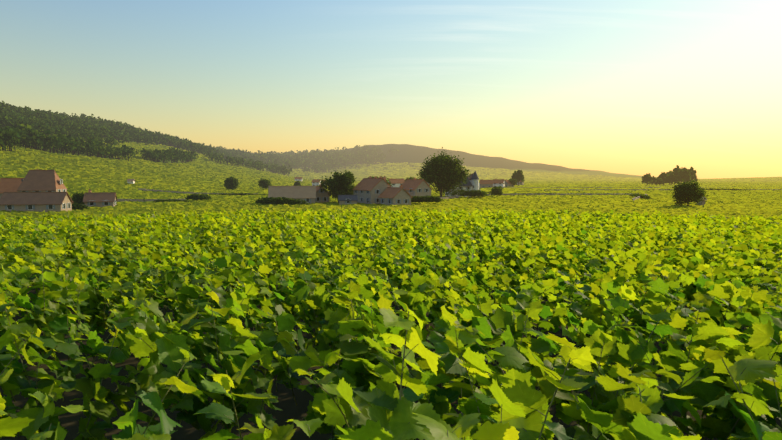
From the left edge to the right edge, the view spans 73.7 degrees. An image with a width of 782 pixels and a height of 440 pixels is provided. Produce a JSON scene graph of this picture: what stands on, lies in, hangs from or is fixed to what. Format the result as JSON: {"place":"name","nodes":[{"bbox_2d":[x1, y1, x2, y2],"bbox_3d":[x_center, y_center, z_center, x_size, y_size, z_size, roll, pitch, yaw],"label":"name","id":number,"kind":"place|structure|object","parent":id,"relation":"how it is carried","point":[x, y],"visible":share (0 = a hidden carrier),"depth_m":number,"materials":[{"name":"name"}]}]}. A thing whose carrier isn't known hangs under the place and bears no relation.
{"place":"outdoors","nodes":[
{"label":"outdoors","id":0,"kind":"place"},
{"bbox_2d":[0,134,781,439],"bbox_3d":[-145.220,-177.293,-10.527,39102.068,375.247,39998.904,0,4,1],"label":"ground","id":1,"kind":"structure","parent":0,"point":[286,403],"depth_m":5.90,"materials":[{"name":"brown soil"}]},
{"bbox_2d":[0,178,23,197],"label":"farm wing","id":2,"kind":"structure","parent":1,"relation":"on","point":[9,184],"depth_m":152.32,"materials":[{"name":"brown tile"}]},
{"bbox_2d":[0,192,73,211],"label":"farm barn","id":3,"kind":"structure","parent":1,"relation":"on","point":[39,201],"depth_m":130.25,"materials":[{"name":"stone"}]},
{"bbox_2d":[17,169,66,191],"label":"farm house","id":4,"kind":"structure","parent":1,"relation":"on","point":[37,180],"depth_m":145.97,"materials":[{"name":"stone"}]},
{"bbox_2d":[71,192,83,204],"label":"farm tree","id":5,"kind":"object","parent":1,"relation":"on","point":[77,198],"visible":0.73,"depth_m":151.64,"materials":[{"name":"green plant"}]},
{"bbox_2d":[72,203,89,209],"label":"bush","id":6,"kind":"object","parent":1,"relation":"on","point":[78,206],"visible":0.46,"depth_m":139.93,"materials":[{"name":"green plant"}]},
{"bbox_2d":[83,189,117,206],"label":"house","id":7,"kind":"structure","parent":1,"relation":"on","point":[100,199],"depth_m":152.57,"materials":[{"name":"stone"}]},
{"bbox_2d":[127,179,134,183],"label":"white hut","id":8,"kind":"object","parent":1,"relation":"on","point":[130,181],"visible":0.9,"depth_m":301.84,"materials":[{"name":"clear stone"}]},
{"bbox_2d":[117,199,185,201],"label":"field wall","id":9,"kind":"structure","parent":1,"relation":"on","point":[124,200],"depth_m":185.60,"materials":[{"name":"grey stone"}]},
{"bbox_2d":[129,198,196,202],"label":"stone wall","id":10,"kind":"structure","parent":1,"relation":"on","point":[169,200],"depth_m":187.09,"materials":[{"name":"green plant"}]},
{"bbox_2d":[138,188,257,194],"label":"field wall","id":11,"kind":"structure","parent":1,"relation":"on","point":[143,189],"depth_m":262.86,"materials":[{"name":"grey stone"}]},
{"bbox_2d":[185,194,210,199],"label":"shrub","id":12,"kind":"object","parent":1,"relation":"on","point":[198,197],"visible":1,"depth_m":200.42,"materials":[{"name":"green plant"}]},
{"bbox_2d":[0,100,399,175],"bbox_3d":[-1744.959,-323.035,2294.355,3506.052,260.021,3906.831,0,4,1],"label":"hill forest","id":13,"kind":"object","parent":1,"relation":"on","point":[25,126],"visible":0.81,"depth_m":818.14,"materials":[{"name":"green plant"}]},
{"bbox_2d":[223,176,239,189],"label":"tree","id":14,"kind":"object","parent":1,"relation":"on","point":[231,183],"visible":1,"depth_m":349.85,"materials":[{"name":"green plant"}]},
{"bbox_2d":[208,193,267,195],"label":"stone wall","id":15,"kind":"structure","parent":1,"relation":"on","point":[241,194],"depth_m":262.69,"materials":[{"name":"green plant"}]},
{"bbox_2d":[258,178,271,188],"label":"tree","id":16,"kind":"object","parent":1,"relation":"on","point":[264,183],"visible":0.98,"depth_m":377.61,"materials":[{"name":"green plant"}]},
{"bbox_2d":[255,196,309,204],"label":"hedge","id":17,"kind":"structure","parent":1,"relation":"on","point":[277,200],"depth_m":165.19,"materials":[{"name":"green plant"}]},
{"bbox_2d":[268,186,315,203],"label":"barn","id":18,"kind":"structure","parent":1,"relation":"on","point":[307,194],"depth_m":174.47,"materials":[{"name":"grey stone"}]},
{"bbox_2d":[312,179,320,185],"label":"village house","id":19,"kind":"structure","parent":1,"relation":"on","point":[315,182],"depth_m":638.54,"materials":[{"name":"ceramic"}]},
{"bbox_2d":[315,184,329,202],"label":"house","id":20,"kind":"structure","parent":1,"relation":"on","point":[322,196],"depth_m":183.08,"materials":[{"name":"stone"}]},
{"bbox_2d":[319,170,356,202],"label":"tree","id":21,"kind":"object","parent":1,"relation":"on","point":[339,184],"visible":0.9,"depth_m":180.58,"materials":[{"name":"green plant"}]},
{"bbox_2d":[338,195,357,204],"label":"shed","id":22,"kind":"structure","parent":1,"relation":"on","point":[347,199],"depth_m":166.61,"materials":[{"name":"grey stone"}]},
{"bbox_2d":[352,176,390,203],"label":"house","id":23,"kind":"structure","parent":1,"relation":"on","point":[370,189],"depth_m":173.02,"materials":[{"name":"beige paint"}]},
{"bbox_2d":[0,235,781,439],"bbox_3d":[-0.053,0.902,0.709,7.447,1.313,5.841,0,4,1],"label":"vine leaves","id":24,"kind":"object","parent":1,"relation":"on","point":[516,395],"visible":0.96,"depth_m":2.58,"materials":[{"name":"green plant"}]},
{"bbox_2d":[0,217,781,310],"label":"vine leaves","id":25,"kind":"object","parent":1,"relation":"on","point":[688,253],"visible":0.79,"depth_m":11.66,"materials":[{"name":"green plant"}]},
{"bbox_2d":[0,135,781,222],"bbox_3d":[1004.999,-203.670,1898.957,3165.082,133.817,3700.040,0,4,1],"label":"vines","id":26,"kind":"object","parent":1,"relation":"on","point":[85,174],"visible":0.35,"depth_m":300.07,"materials":[{"name":"green plant"}]},
{"bbox_2d":[505,193,564,194],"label":"stone wall","id":27,"kind":"structure","parent":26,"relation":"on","point":[535,193],"depth_m":265.75,"materials":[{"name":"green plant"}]},
{"bbox_2d":[701,188,750,189],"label":"stone wall","id":28,"kind":"structure","parent":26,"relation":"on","point":[722,189],"depth_m":360.85,"materials":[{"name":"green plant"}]},
{"bbox_2d":[0,207,781,244],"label":"vine leaves","id":29,"kind":"object","parent":1,"relation":"on","point":[761,226],"visible":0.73,"depth_m":24.53,"materials":[{"name":"green plant"}]},
{"bbox_2d":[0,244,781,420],"bbox_3d":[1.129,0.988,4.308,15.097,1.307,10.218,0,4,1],"label":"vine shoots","id":30,"kind":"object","parent":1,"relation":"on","point":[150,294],"visible":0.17,"depth_m":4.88,"materials":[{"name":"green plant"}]},
{"bbox_2d":[378,185,412,204],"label":"house","id":31,"kind":"structure","parent":1,"relation":"on","point":[394,195],"depth_m":164.85,"materials":[{"name":"brown stone"}]},
{"bbox_2d":[388,178,404,186],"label":"village house","id":32,"kind":"structure","parent":1,"relation":"on","point":[397,182],"depth_m":395.86,"materials":[{"name":"ceramic"}]},
{"bbox_2d":[402,177,432,195],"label":"house","id":33,"kind":"structure","parent":1,"relation":"on","point":[414,186],"depth_m":191.82,"materials":[{"name":"beige paint"}]},
{"bbox_2d":[411,195,443,202],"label":"hedge","id":34,"kind":"object","parent":1,"relation":"on","point":[427,198],"visible":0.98,"depth_m":170.44,"materials":[{"name":"green plant"}]},
{"bbox_2d":[416,147,470,196],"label":"tree","id":35,"kind":"object","parent":1,"relation":"on","point":[446,173],"visible":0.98,"depth_m":224.45,"materials":[{"name":"green plant"}]},
{"bbox_2d":[440,196,458,198],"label":"field wall","id":36,"kind":"structure","parent":1,"relation":"on","point":[449,197],"depth_m":217.76,"materials":[{"name":"grey stone"}]},
{"bbox_2d":[445,175,471,196],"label":"chateau","id":37,"kind":"structure","parent":1,"relation":"on","point":[466,187],"depth_m":241.06,"materials":[{"name":"stone"}]},
{"bbox_2d":[471,171,478,190],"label":"tower","id":38,"kind":"structure","parent":37,"relation":"attached to","point":[475,181],"depth_m":241.06,"materials":[{"name":"white paint"}]},
{"bbox_2d":[451,189,486,197],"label":"hedge","id":39,"kind":"object","parent":1,"relation":"on","point":[471,193],"visible":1,"depth_m":221.81,"materials":[{"name":"green plant"}]},
{"bbox_2d":[480,179,492,187],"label":"village house","id":40,"kind":"structure","parent":1,"relation":"on","point":[486,183],"depth_m":463.81,"materials":[{"name":"stone"}]},
{"bbox_2d":[293,165,697,185],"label":"trees","id":41,"kind":"object","parent":1,"relation":"on","point":[677,174],"visible":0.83,"depth_m":686.44,"materials":[{"name":"green plant"}]},
{"bbox_2d":[489,185,502,195],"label":"bush","id":42,"kind":"object","parent":1,"relation":"on","point":[496,190],"visible":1,"depth_m":246.51,"materials":[{"name":"green plant"}]},
{"bbox_2d":[493,179,504,186],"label":"village house","id":43,"kind":"structure","parent":1,"relation":"on","point":[498,182],"depth_m":474.24,"materials":[{"name":"ceramic"}]},
{"bbox_2d":[505,179,513,186],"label":"village house","id":44,"kind":"structure","parent":1,"relation":"on","point":[508,183],"depth_m":512.84,"materials":[{"name":"stone"}]},
{"bbox_2d":[509,178,517,185],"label":"tree","id":45,"kind":"object","parent":1,"relation":"on","point":[513,181],"visible":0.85,"depth_m":512.00,"materials":[{"name":"green plant"}]},
{"bbox_2d":[487,193,637,195],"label":"field wall","id":46,"kind":"structure","parent":1,"relation":"on","point":[571,193],"depth_m":263.26,"materials":[{"name":"grey stone"}]},
{"bbox_2d":[502,187,720,187],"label":"field wall","id":47,"kind":"structure","parent":1,"relation":"on","point":[583,187],"depth_m":451.49,"materials":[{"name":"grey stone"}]},
{"bbox_2d":[629,193,651,198],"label":"hedge","id":48,"kind":"object","parent":1,"relation":"on","point":[642,196],"visible":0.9,"depth_m":222.78,"materials":[{"name":"green plant"}]},
{"bbox_2d":[544,189,781,190],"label":"field wall","id":49,"kind":"structure","parent":1,"relation":"on","point":[647,189],"depth_m":358.99,"materials":[{"name":"grey stone"}]},
{"bbox_2d":[669,179,707,205],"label":"lone tree","id":50,"kind":"object","parent":1,"relation":"on","point":[686,193],"visible":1,"depth_m":154.93,"materials":[{"name":"green plant"}]},
{"bbox_2d":[697,197,706,205],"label":"stone hut","id":51,"kind":"object","parent":1,"relation":"on","point":[703,202],"visible":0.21,"depth_m":162.81,"materials":[{"name":"grey stone"}]},
{"bbox_2d":[0,0,781,178],"label":"sky","id":52,"kind":"structure","parent":0,"point":[630,87],"materials":[{"name":"blue"}]},
{"bbox_2d":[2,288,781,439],"bbox_3d":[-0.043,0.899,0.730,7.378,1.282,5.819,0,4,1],"label":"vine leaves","id":53,"kind":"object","parent":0,"point":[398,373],"visible":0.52,"depth_m":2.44,"materials":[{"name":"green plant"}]}
]}

